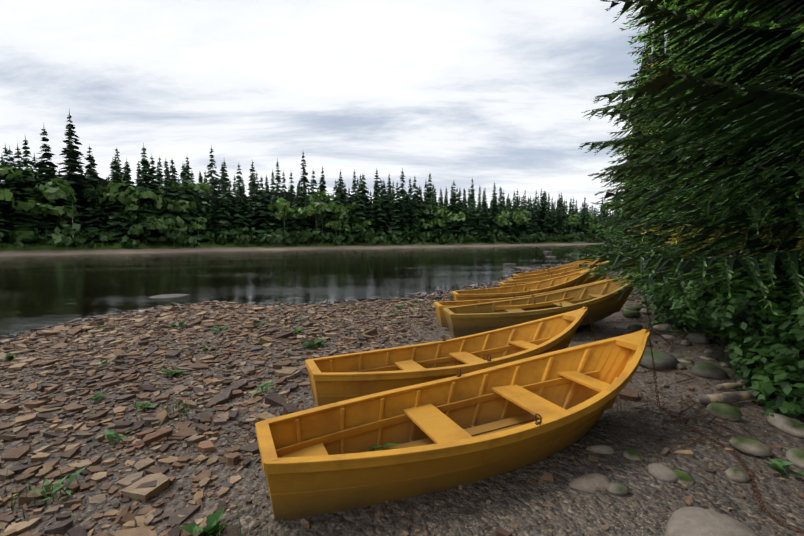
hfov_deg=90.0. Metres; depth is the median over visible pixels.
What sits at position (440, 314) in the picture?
boat
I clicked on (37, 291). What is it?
river water
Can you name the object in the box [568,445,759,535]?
rounded stones
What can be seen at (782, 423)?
mossy rocks
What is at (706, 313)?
shrub
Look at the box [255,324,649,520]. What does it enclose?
boat
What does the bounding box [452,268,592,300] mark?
boat
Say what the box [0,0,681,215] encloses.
sky
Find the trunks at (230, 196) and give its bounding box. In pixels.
[69,145,584,241]
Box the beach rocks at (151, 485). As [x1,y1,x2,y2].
[0,264,780,535]
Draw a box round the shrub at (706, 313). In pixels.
[598,195,803,424]
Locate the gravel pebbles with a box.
[0,269,803,535]
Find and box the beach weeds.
[2,294,803,535]
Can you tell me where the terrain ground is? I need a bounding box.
[0,239,803,535]
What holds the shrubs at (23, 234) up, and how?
on the terrain ground
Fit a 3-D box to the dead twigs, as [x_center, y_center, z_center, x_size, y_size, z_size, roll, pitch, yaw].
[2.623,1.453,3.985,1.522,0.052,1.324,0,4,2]
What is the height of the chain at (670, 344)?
1.184 m
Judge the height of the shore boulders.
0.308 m
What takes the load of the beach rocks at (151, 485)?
on the terrain ground
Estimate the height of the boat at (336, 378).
0.938 m
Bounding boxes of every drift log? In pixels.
[698,387,797,405]
[715,381,750,390]
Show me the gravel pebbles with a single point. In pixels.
(305, 523)
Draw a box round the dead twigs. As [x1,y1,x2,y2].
[614,390,772,448]
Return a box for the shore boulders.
[149,251,555,297]
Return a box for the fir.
[559,0,803,332]
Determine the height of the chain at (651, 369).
0.864 m
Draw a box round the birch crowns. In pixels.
[0,164,599,232]
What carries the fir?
on the terrain ground
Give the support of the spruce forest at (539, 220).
on the terrain ground
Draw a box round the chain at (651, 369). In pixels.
[586,305,694,382]
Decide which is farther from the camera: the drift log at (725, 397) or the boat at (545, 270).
the boat at (545, 270)
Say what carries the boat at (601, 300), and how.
on the terrain ground
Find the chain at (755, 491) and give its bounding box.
[647,326,803,533]
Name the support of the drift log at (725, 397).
on the terrain ground
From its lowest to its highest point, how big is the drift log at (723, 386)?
0.071 m
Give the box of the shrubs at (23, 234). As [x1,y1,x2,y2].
[0,220,614,249]
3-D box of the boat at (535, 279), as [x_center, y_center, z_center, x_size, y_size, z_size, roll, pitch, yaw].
[5.337,0.298,13.591,4.015,0.938,1.138,-7,4,-1]
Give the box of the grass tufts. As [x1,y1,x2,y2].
[0,396,324,535]
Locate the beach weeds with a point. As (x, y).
(212, 520)
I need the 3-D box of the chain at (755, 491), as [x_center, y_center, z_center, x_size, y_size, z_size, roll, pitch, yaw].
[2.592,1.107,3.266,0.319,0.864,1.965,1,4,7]
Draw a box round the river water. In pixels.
[0,244,610,339]
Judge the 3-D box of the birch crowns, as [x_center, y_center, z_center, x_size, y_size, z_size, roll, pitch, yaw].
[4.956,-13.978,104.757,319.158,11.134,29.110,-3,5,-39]
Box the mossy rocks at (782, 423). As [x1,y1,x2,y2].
[607,292,803,495]
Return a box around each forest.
[0,111,620,243]
[21,175,601,236]
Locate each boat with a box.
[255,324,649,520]
[305,303,587,406]
[434,275,611,326]
[443,272,639,337]
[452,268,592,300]
[499,261,608,286]
[507,258,600,280]
[513,260,587,276]
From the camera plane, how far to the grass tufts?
2.70 m
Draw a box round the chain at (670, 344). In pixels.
[643,284,672,352]
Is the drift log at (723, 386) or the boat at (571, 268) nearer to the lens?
the drift log at (723, 386)
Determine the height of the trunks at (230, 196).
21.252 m
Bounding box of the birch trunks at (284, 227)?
[40,203,590,244]
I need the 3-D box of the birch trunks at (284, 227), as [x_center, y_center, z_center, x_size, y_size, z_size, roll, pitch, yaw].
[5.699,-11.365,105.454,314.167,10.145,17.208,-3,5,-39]
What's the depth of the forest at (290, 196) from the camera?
89.85 m

